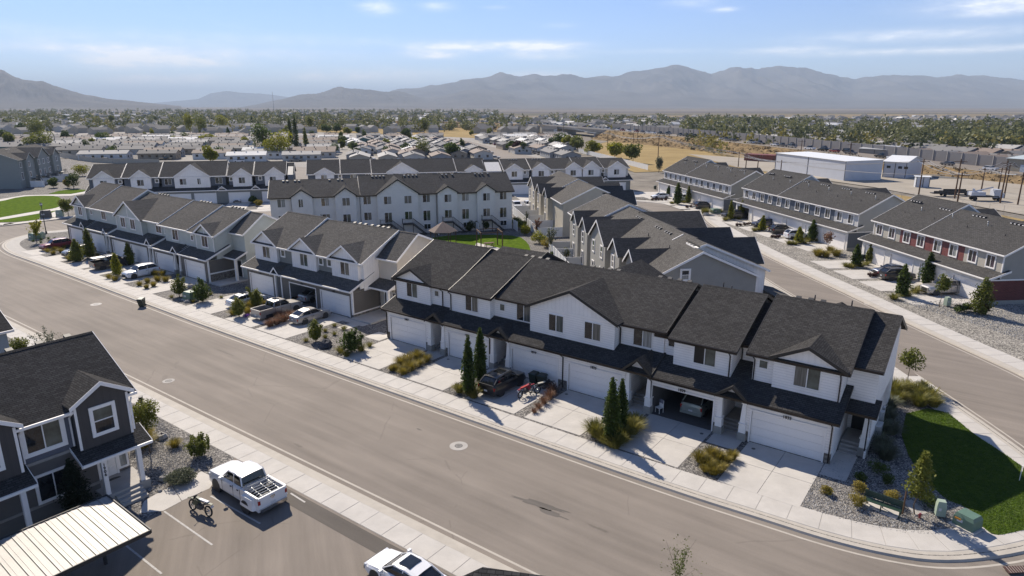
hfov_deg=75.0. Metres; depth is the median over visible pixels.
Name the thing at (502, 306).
window
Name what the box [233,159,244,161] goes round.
distant car
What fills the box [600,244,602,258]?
window
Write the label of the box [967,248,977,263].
window
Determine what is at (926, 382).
ornamental grass
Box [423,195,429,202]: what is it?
window
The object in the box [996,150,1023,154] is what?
suburban house
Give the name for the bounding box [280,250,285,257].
window
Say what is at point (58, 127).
distant houses
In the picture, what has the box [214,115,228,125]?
broadleaf tree
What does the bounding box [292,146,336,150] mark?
mobile home
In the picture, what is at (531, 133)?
mobile home
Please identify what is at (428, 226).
window
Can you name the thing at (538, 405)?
ornamental grass
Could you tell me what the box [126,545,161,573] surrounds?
parking line
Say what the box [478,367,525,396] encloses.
suv car
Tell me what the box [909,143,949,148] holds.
suburban house
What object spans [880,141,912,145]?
suburban house
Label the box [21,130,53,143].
broadleaf tree
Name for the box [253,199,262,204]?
garden tree
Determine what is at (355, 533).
asphalt patch
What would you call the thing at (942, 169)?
power line
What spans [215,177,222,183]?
window
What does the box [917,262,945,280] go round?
garage door
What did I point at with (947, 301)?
utility cabinet
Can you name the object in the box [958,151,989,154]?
suburban house
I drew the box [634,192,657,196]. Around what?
lane apron
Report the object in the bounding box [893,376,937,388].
alley apron
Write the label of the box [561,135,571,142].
broadleaf tree
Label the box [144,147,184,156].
mobile home
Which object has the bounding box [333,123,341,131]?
broadleaf tree
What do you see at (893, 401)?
ornamental grass
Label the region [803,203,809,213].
window
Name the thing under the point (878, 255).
garage door
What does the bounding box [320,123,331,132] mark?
broadleaf tree
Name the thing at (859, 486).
round shrub
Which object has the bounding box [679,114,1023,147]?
distant trees
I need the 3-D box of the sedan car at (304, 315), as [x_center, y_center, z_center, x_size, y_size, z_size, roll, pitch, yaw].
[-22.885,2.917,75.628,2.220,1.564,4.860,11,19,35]
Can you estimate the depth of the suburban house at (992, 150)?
292.27 m
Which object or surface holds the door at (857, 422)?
in the townhouse row at (811, 378)
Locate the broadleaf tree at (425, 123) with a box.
[419,117,429,130]
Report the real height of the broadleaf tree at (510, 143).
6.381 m
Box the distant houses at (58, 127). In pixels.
[0,109,1023,132]
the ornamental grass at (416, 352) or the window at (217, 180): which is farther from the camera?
the window at (217, 180)
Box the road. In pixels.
[0,167,1023,575]
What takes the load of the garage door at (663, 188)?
in the townhouse row at (719, 185)
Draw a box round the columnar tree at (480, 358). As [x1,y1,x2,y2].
[473,327,486,380]
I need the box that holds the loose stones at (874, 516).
[803,453,983,533]
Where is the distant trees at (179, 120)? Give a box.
[0,108,1023,130]
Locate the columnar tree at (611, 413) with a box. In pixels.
[601,377,622,439]
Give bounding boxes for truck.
[88,254,134,269]
[208,460,287,514]
[250,297,302,319]
[512,201,521,205]
[521,200,528,204]
[721,209,748,218]
[920,278,960,295]
[966,187,1004,200]
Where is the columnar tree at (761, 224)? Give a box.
[758,215,766,229]
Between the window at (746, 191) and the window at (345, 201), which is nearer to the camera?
the window at (345, 201)
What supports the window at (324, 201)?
in the townhouse row at (424, 203)
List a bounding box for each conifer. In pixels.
[53,458,97,520]
[67,239,85,260]
[81,228,95,257]
[123,242,135,264]
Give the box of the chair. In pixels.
[655,399,663,413]
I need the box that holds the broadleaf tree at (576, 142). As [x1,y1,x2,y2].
[568,135,584,149]
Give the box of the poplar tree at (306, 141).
[303,128,308,143]
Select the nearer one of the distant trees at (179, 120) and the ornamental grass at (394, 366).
the ornamental grass at (394, 366)
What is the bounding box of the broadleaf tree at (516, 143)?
[512,140,521,146]
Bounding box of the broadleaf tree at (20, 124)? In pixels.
[14,122,25,127]
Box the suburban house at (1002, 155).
[988,153,1018,156]
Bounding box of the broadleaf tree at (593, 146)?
[584,140,602,151]
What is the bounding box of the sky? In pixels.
[0,0,1023,102]
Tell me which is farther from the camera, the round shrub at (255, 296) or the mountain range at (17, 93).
the mountain range at (17, 93)
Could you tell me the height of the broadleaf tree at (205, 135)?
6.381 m
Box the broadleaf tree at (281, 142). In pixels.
[262,128,292,150]
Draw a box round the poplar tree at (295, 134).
[291,114,299,146]
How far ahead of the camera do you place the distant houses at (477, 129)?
614.35 m
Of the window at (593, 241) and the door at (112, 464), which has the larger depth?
the window at (593, 241)
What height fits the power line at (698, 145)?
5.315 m
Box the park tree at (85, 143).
[82,139,90,144]
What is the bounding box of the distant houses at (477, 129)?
[0,110,1023,134]
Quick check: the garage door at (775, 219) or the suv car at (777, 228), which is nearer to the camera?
the suv car at (777, 228)
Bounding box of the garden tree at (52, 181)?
[47,177,58,187]
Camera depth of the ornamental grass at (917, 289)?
86.44 m
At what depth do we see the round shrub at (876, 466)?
44.16 m
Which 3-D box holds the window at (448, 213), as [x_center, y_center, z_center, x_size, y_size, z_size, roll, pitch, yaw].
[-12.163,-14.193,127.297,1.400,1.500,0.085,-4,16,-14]
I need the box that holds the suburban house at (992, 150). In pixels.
[963,146,1003,152]
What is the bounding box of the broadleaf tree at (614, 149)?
[605,142,623,156]
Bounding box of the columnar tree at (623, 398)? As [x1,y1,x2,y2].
[616,378,628,426]
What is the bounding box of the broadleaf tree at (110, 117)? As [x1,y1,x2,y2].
[108,115,114,121]
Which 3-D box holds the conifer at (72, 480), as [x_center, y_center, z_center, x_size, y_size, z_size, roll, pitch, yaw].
[-25.588,11.791,38.964,2.382,4.110,2.072,7,17,24]
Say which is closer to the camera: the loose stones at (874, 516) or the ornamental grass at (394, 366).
the loose stones at (874, 516)
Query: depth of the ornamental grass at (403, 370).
60.33 m
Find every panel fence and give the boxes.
[60,153,158,163]
[579,149,647,169]
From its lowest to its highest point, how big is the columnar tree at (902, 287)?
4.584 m
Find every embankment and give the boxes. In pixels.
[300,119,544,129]
[592,130,1023,184]
[632,132,998,172]
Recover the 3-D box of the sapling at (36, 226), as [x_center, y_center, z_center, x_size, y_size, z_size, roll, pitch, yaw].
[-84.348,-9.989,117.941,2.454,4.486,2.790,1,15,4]
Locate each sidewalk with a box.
[0,215,74,225]
[6,230,1023,551]
[7,327,489,575]
[52,200,523,217]
[636,200,1023,371]
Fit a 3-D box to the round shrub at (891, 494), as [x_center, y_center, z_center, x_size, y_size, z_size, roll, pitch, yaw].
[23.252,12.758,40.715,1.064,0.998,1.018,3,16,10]
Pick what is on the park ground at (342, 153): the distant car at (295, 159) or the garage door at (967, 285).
the distant car at (295, 159)
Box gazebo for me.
[428,222,457,241]
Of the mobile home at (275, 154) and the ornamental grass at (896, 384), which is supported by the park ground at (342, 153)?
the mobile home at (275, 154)
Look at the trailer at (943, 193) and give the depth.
179.10 m
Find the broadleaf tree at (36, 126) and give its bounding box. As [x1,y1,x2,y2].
[26,115,44,133]
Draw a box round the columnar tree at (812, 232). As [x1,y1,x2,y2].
[807,220,817,240]
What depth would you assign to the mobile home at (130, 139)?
407.12 m
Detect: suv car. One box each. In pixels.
[39,237,72,250]
[61,243,96,256]
[121,262,159,278]
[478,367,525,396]
[680,394,712,417]
[693,201,709,208]
[751,218,772,226]
[768,224,792,233]
[783,229,808,239]
[877,266,915,280]
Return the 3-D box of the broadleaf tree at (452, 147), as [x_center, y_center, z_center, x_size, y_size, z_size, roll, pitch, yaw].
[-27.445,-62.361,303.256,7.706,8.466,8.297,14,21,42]
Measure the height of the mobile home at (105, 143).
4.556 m
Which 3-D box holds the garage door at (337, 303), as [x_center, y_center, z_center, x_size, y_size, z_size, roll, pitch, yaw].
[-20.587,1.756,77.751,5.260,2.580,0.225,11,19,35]
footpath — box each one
[0,192,84,200]
[0,208,60,219]
[140,471,211,512]
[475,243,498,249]
[905,499,927,514]
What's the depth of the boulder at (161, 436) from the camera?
48.55 m
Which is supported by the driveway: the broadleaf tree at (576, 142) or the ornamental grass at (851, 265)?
the ornamental grass at (851, 265)
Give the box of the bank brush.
[376,121,1023,182]
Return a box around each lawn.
[0,196,60,216]
[0,211,54,221]
[49,189,85,193]
[432,235,529,249]
[901,409,1023,534]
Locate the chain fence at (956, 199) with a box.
[843,185,1017,214]
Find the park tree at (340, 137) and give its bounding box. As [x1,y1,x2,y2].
[337,134,347,140]
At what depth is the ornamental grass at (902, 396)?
54.77 m
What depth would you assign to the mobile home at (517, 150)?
337.48 m
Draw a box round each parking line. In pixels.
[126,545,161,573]
[164,511,212,544]
[210,495,259,523]
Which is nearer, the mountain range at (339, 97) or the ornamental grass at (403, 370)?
the ornamental grass at (403, 370)
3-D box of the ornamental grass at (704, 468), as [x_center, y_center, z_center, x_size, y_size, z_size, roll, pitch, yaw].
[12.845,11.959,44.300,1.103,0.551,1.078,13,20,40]
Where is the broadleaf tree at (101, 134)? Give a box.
[94,132,113,136]
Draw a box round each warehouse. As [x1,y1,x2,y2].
[744,153,775,161]
[775,151,883,180]
[858,145,906,158]
[882,155,923,178]
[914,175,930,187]
[1006,155,1023,175]
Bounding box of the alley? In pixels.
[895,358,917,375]
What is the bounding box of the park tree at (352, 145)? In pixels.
[348,141,358,149]
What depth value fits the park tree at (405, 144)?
335.16 m
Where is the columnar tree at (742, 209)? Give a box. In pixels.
[740,200,745,212]
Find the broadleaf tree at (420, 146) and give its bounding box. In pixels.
[415,136,429,150]
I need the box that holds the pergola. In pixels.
[476,228,502,245]
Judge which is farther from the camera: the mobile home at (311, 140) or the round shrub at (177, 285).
the mobile home at (311, 140)
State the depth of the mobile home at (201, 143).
367.29 m
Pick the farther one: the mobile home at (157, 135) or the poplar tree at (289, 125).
the mobile home at (157, 135)
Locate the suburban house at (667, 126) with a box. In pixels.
[655,125,672,127]
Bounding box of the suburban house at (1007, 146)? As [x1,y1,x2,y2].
[985,143,1021,148]
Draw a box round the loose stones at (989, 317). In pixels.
[903,299,1023,339]
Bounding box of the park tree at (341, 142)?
[337,139,345,148]
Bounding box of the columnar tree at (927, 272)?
[918,252,935,283]
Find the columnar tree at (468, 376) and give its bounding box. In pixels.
[459,335,476,395]
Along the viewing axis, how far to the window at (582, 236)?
97.84 m
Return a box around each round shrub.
[9,336,29,349]
[163,466,197,485]
[170,273,187,296]
[182,431,209,456]
[190,276,211,301]
[229,296,245,316]
[245,286,263,306]
[307,319,323,341]
[336,327,363,351]
[819,485,833,494]
[848,490,867,506]
[850,479,867,492]
[853,471,867,481]
[867,458,890,473]
[880,473,895,484]
[883,489,902,499]
[921,493,939,508]
[953,304,967,312]
[962,302,972,310]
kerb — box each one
[0,229,1023,568]
[4,315,538,574]
[636,201,1023,379]
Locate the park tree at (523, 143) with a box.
[520,141,526,150]
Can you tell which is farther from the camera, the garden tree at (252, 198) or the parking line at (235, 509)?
the garden tree at (252, 198)
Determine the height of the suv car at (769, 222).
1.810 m
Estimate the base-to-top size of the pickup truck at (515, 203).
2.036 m
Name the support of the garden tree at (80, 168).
on the gravel bed at (67, 164)
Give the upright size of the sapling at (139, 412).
4.472 m
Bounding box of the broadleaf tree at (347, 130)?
[343,127,351,133]
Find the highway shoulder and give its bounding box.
[546,125,1022,175]
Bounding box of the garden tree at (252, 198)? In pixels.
[248,195,256,201]
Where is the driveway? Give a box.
[21,193,970,506]
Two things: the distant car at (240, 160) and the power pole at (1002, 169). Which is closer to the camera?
the power pole at (1002, 169)
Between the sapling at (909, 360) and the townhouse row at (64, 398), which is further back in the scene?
the sapling at (909, 360)
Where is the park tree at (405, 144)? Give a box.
[400,142,409,148]
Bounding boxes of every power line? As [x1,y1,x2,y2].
[657,136,737,152]
[665,139,783,161]
[782,162,954,174]
[789,161,910,163]
[919,161,965,174]
[955,163,1010,174]
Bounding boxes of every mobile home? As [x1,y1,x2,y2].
[0,142,25,144]
[0,143,22,147]
[25,143,70,148]
[40,134,76,135]
[43,141,74,143]
[52,137,81,139]
[52,140,83,142]
[55,146,105,154]
[60,136,89,138]
[61,144,108,147]
[71,142,117,145]
[76,150,132,159]
[79,141,121,144]
[88,139,128,142]
[89,137,122,139]
[106,135,134,136]
[109,145,155,154]
[111,133,143,134]
[115,138,146,140]
[116,134,148,136]
[116,144,153,145]
[121,142,159,146]
[124,141,165,145]
[129,137,160,139]
[132,139,171,143]
[136,149,180,159]
[138,136,167,137]
[142,135,170,136]
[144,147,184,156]
[149,133,175,134]
[153,134,179,135]
[155,138,185,140]
[156,145,201,154]
[164,143,199,145]
[168,136,198,139]
[168,141,204,145]
[172,140,206,144]
[176,139,209,144]
[191,149,233,158]
[195,138,226,144]
[195,147,234,150]
[204,137,238,139]
[210,143,245,146]
[211,145,248,151]
[212,141,247,144]
[214,135,242,137]
[215,133,237,134]
[215,140,248,145]
[224,133,248,136]
[225,151,267,161]
[234,137,257,144]
[241,147,287,150]
[245,148,284,158]
[259,144,294,150]
[281,151,321,160]
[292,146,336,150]
[296,148,335,157]
[297,138,330,144]
[299,140,329,146]
[301,141,331,145]
[302,142,335,146]
[306,144,339,152]
[310,137,338,143]
[318,135,348,138]
[324,133,347,134]
[346,149,362,158]
[349,151,370,158]
[355,145,370,155]
[356,133,380,137]
[356,136,370,142]
[364,143,376,152]
[370,140,386,144]
[375,145,388,153]
[376,142,387,146]
[377,151,396,158]
[382,146,400,157]
[385,143,399,148]
[386,133,400,137]
[398,149,410,157]
[402,151,425,158]
[408,146,425,155]
[418,133,442,137]
[424,144,435,154]
[429,146,445,152]
[429,150,450,157]
[436,141,448,145]
[446,150,466,157]
[459,146,469,156]
[465,144,487,149]
[469,148,492,159]
[474,133,488,140]
[479,136,490,142]
[482,133,504,136]
[489,136,499,143]
[496,140,507,149]
[497,137,510,141]
[502,133,527,136]
[508,145,530,153]
[513,132,536,135]
[528,141,548,145]
[528,143,546,150]
[538,140,551,144]
[540,147,559,157]
[543,132,567,133]
[543,145,560,149]
[548,141,570,145]
[552,143,573,151]
[554,149,580,157]
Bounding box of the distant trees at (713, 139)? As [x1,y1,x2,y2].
[687,117,1023,153]
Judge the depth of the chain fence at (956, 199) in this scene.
155.05 m
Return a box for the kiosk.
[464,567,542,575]
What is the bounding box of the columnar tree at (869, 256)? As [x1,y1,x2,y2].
[864,244,872,261]
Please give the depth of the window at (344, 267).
77.47 m
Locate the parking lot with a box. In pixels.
[64,458,454,575]
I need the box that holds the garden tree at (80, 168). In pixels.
[70,164,89,175]
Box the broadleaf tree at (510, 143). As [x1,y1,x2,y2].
[505,141,514,147]
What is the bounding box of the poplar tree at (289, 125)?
[286,118,293,143]
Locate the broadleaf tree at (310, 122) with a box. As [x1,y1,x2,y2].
[305,116,313,125]
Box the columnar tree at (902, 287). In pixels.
[893,263,913,296]
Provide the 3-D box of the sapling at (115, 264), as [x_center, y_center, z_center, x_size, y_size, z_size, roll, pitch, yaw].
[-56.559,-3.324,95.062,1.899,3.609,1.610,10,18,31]
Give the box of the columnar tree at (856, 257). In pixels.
[849,244,862,266]
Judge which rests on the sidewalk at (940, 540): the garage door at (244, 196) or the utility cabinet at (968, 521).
the utility cabinet at (968, 521)
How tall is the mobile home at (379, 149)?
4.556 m
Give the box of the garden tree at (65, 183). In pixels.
[62,179,70,186]
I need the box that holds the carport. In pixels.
[0,494,151,575]
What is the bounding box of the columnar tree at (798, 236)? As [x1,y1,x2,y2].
[793,226,804,242]
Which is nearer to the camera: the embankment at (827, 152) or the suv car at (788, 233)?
the suv car at (788, 233)
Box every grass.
[108,274,121,280]
[141,283,149,288]
[141,430,158,448]
[148,425,157,436]
[149,281,156,286]
[152,275,160,280]
[157,269,166,275]
[159,275,170,281]
[164,437,182,447]
[244,304,252,313]
[246,300,253,307]
[263,318,275,326]
[269,316,283,324]
[271,310,284,317]
[275,312,288,321]
[284,309,294,316]
[334,345,343,352]
[339,350,352,356]
[357,343,369,351]
[364,341,372,346]
[391,362,400,370]
[392,354,408,365]
[395,365,409,374]
[399,352,415,363]
[401,358,418,370]
[407,348,424,359]
[411,357,425,366]
[417,352,435,362]
[449,382,462,392]
[463,383,484,398]
[531,406,539,413]
[534,401,541,408]
[537,394,549,403]
[543,388,555,399]
[546,382,558,392]
[580,417,604,436]
[593,427,613,442]
[598,431,631,449]
[613,422,638,441]
[623,415,650,433]
[628,410,649,424]
[690,448,711,463]
[698,463,709,472]
[700,207,711,213]
[700,454,716,464]
[703,444,718,457]
[704,461,724,475]
[710,448,727,462]
[712,459,728,472]
[718,452,734,464]
[725,448,739,460]
[811,247,825,256]
[821,251,832,257]
[824,245,836,251]
[829,248,844,256]
[844,262,859,267]
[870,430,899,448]
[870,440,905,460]
[878,420,897,434]
[883,407,903,422]
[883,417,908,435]
[888,292,902,299]
[888,393,905,408]
[890,388,910,402]
[891,377,915,394]
[895,377,918,393]
[901,289,917,296]
[905,388,940,407]
[906,381,933,397]
[910,286,920,293]
[915,383,946,398]
[916,379,930,385]
[922,393,948,407]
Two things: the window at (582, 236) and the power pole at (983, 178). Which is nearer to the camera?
the window at (582, 236)
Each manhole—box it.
[162,379,174,382]
[450,441,467,449]
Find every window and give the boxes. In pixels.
[0,445,5,471]
[20,418,67,459]
[34,465,72,505]
[77,207,82,215]
[88,400,118,437]
[100,211,106,220]
[117,452,129,468]
[119,216,126,227]
[129,218,135,230]
[137,180,143,185]
[155,224,161,233]
[164,179,171,184]
[171,229,178,240]
[179,179,186,184]
[200,236,208,248]
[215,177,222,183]
[238,177,244,182]
[262,246,270,258]
[277,199,285,207]
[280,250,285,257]
[286,155,320,158]
[298,199,302,207]
[299,254,307,266]
[318,257,323,265]
[321,198,328,205]
[326,259,331,267]
[340,262,349,275]
[342,198,349,205]
[343,214,350,222]
[363,197,370,204]
[364,212,371,219]
[384,196,391,204]
[384,212,391,222]
[404,195,411,203]
[405,211,411,218]
[406,283,417,298]
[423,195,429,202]
[423,210,430,220]
[424,223,430,228]
[434,290,438,296]
[444,194,451,201]
[445,210,451,217]
[462,194,468,200]
[462,209,468,218]
[465,296,478,312]
[483,193,489,200]
[483,208,489,215]
[499,303,504,311]
[500,192,506,199]
[500,207,506,217]
[500,220,506,225]
[511,171,516,176]
[516,304,529,322]
[538,171,543,175]
[548,313,563,332]
[570,170,575,175]
[581,230,583,242]
[584,321,600,341]
[588,170,593,174]
[592,238,594,252]
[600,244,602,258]
[611,253,614,268]
[614,169,618,174]
[633,329,652,348]
[668,341,673,346]
[680,268,690,280]
[693,346,716,367]
[745,189,748,197]
[752,191,755,199]
[758,359,768,369]
[760,193,764,201]
[767,195,772,203]
[776,197,781,206]
[785,199,789,208]
[793,366,821,390]
[794,201,799,210]
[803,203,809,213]
[814,206,820,215]
[824,208,830,218]
[836,211,842,221]
[847,213,854,224]
[876,223,883,235]
[888,226,895,239]
[902,230,910,243]
[916,234,925,247]
[932,239,942,252]
[948,243,958,257]
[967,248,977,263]
[984,253,996,269]
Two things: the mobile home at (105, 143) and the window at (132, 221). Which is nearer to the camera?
the window at (132, 221)
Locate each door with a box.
[69,227,83,243]
[90,232,106,253]
[97,457,119,480]
[112,239,125,255]
[130,244,148,262]
[155,252,174,272]
[170,194,191,198]
[184,259,206,281]
[194,193,216,202]
[228,192,249,202]
[237,259,243,276]
[249,272,274,296]
[262,191,269,201]
[288,281,316,306]
[320,289,350,317]
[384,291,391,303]
[389,315,425,348]
[447,330,488,366]
[511,347,558,386]
[512,185,528,193]
[567,361,621,399]
[620,182,625,189]
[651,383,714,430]
[659,184,666,192]
[670,187,675,196]
[690,193,697,203]
[699,195,709,203]
[711,198,722,208]
[747,409,826,462]
[751,209,764,220]
[768,213,782,224]
[785,218,801,228]
[804,224,822,242]
[825,230,845,249]
[851,415,864,429]
[863,244,884,265]
[889,253,913,271]
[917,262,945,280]
[952,273,982,299]
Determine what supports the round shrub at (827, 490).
on the gravel bed at (690, 464)
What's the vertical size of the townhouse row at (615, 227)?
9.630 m
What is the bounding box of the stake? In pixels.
[902,491,906,513]
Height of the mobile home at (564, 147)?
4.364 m
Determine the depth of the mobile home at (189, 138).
426.99 m
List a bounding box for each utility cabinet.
[27,232,40,240]
[39,210,53,218]
[55,209,64,216]
[181,290,196,300]
[710,208,720,213]
[934,499,946,516]
[943,296,951,305]
[948,508,984,535]
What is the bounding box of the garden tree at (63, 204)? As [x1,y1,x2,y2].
[57,198,73,215]
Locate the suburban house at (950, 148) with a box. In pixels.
[933,145,978,151]
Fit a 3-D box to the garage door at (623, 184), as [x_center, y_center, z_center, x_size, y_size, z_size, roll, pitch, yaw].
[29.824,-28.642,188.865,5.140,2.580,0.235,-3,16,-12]
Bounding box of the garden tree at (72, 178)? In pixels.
[65,172,79,187]
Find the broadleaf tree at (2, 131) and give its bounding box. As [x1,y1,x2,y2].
[0,129,11,136]
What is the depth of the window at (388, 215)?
124.54 m
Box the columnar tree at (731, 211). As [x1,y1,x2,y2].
[727,200,734,219]
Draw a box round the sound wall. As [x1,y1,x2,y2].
[630,125,1008,168]
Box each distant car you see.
[158,156,172,159]
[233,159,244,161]
[289,157,302,161]
[804,145,815,149]
[817,147,828,150]
[844,150,857,153]
[874,153,888,157]
[940,161,954,165]
[982,165,998,169]
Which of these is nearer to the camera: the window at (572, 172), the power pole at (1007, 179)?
the power pole at (1007, 179)
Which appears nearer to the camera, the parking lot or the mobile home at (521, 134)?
the parking lot
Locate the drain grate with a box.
[1003,565,1023,573]
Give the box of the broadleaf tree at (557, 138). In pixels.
[548,132,566,141]
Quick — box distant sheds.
[16,110,1019,131]
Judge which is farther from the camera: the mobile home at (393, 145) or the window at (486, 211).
the mobile home at (393, 145)
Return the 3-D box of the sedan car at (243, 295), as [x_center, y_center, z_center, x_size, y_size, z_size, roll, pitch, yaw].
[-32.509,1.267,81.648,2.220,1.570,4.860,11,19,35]
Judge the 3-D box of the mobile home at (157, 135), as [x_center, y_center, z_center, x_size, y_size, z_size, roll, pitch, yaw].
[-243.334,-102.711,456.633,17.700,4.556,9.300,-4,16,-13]
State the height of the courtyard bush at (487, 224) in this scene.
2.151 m
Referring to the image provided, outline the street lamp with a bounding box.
[39,203,47,233]
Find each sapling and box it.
[26,218,43,242]
[27,326,62,344]
[109,253,122,274]
[131,398,159,452]
[532,218,542,230]
[544,225,556,251]
[660,534,706,575]
[823,231,835,244]
[898,347,926,376]
[901,449,935,514]
[934,273,952,306]
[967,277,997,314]
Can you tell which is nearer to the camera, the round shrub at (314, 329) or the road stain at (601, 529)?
the road stain at (601, 529)
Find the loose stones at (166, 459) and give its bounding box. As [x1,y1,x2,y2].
[129,421,208,493]
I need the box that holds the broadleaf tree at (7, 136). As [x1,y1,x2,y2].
[2,132,15,141]
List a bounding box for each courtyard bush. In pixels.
[466,220,473,230]
[482,221,489,228]
[512,217,521,224]
[518,220,526,226]
[520,224,530,234]
[530,229,546,242]
[540,237,553,247]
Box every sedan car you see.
[225,292,267,306]
[288,306,331,324]
[297,288,315,302]
[364,548,445,575]
[650,192,669,198]
[871,263,903,271]
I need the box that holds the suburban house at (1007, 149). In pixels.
[997,148,1020,152]
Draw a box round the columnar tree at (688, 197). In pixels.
[684,186,692,202]
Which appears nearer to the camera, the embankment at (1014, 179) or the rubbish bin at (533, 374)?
the rubbish bin at (533, 374)
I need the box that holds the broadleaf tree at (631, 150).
[621,143,642,158]
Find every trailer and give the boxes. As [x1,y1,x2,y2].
[930,191,957,196]
[939,189,965,190]
[957,190,971,194]
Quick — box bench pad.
[863,502,898,519]
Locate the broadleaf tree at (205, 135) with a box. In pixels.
[196,134,216,137]
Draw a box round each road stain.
[512,495,569,512]
[539,507,568,519]
[587,523,607,532]
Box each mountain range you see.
[0,70,181,108]
[155,91,288,106]
[240,87,612,107]
[390,65,1023,107]
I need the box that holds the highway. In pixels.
[320,119,1022,174]
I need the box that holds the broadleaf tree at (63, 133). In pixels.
[60,130,71,136]
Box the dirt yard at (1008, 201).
[690,154,1023,214]
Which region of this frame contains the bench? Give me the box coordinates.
[861,489,903,518]
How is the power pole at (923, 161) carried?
on the dirt yard at (1008, 201)
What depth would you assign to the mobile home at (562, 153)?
292.84 m
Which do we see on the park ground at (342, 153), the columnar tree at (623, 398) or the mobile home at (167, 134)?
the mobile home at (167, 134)
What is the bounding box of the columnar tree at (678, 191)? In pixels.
[673,182,683,203]
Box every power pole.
[918,159,929,193]
[954,159,967,198]
[957,172,969,201]
[979,167,985,188]
[996,168,1008,188]
[999,161,1014,202]
[1004,165,1016,197]
[1016,172,1023,204]
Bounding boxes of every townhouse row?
[0,310,14,352]
[0,331,152,537]
[62,182,277,286]
[84,160,295,202]
[240,211,432,324]
[267,172,514,234]
[306,158,485,178]
[380,239,907,463]
[482,157,632,193]
[527,171,620,236]
[567,186,788,297]
[656,156,763,212]
[733,169,904,250]
[857,194,1023,304]
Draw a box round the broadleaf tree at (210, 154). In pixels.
[202,144,218,160]
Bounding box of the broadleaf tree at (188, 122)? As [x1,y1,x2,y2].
[183,112,193,132]
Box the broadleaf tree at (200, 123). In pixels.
[192,112,206,130]
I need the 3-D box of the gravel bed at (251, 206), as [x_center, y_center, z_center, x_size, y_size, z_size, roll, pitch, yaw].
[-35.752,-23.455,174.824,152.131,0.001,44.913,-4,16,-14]
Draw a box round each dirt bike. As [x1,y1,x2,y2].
[187,492,213,516]
[517,381,533,397]
[534,377,554,392]
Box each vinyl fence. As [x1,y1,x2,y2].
[512,205,537,233]
[513,219,517,230]
[514,205,528,209]
[519,210,536,214]
[525,215,543,220]
[530,220,552,227]
[538,227,562,236]
[549,244,568,262]
[552,241,570,247]
[556,248,571,256]
[564,257,581,264]
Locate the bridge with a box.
[543,124,621,136]
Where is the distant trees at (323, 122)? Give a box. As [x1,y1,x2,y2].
[21,111,984,131]
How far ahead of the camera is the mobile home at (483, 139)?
433.19 m
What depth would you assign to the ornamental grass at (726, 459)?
45.14 m
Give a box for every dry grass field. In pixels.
[304,125,539,137]
[595,141,1023,220]
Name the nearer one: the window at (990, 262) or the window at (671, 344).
the window at (671, 344)
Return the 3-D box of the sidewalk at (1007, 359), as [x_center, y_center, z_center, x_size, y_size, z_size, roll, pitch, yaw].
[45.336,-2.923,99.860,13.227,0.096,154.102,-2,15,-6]
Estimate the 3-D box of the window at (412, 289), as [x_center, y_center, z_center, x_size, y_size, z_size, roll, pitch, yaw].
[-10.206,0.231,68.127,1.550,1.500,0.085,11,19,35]
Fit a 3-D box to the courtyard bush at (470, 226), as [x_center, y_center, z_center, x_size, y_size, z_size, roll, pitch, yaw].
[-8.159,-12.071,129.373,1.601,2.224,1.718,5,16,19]
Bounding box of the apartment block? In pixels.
[0,144,67,188]
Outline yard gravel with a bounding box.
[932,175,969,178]
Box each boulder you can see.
[155,432,167,440]
[159,474,167,481]
[320,339,331,348]
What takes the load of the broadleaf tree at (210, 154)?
on the park ground at (342, 153)
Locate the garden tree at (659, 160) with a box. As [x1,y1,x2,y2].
[655,156,662,172]
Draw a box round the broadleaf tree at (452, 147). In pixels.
[444,142,460,154]
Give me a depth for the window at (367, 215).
124.24 m
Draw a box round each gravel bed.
[0,155,172,225]
[3,337,447,573]
[4,206,1023,555]
[63,189,647,215]
[648,198,1023,360]
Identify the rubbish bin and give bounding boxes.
[136,297,146,306]
[528,370,539,384]
[537,372,547,385]
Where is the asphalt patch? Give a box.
[284,488,448,575]
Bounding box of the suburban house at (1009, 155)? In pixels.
[990,153,1019,156]
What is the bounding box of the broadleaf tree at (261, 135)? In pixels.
[250,123,273,146]
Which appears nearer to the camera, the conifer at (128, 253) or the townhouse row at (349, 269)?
the townhouse row at (349, 269)
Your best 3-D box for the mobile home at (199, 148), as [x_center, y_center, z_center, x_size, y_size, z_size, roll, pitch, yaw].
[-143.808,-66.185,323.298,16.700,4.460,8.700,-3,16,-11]
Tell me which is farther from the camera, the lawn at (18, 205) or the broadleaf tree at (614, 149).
the broadleaf tree at (614, 149)
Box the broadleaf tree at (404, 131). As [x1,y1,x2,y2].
[400,128,410,135]
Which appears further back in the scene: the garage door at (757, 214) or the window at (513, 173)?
the window at (513, 173)
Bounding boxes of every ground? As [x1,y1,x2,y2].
[0,107,1023,219]
[11,126,544,166]
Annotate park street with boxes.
[459,140,535,157]

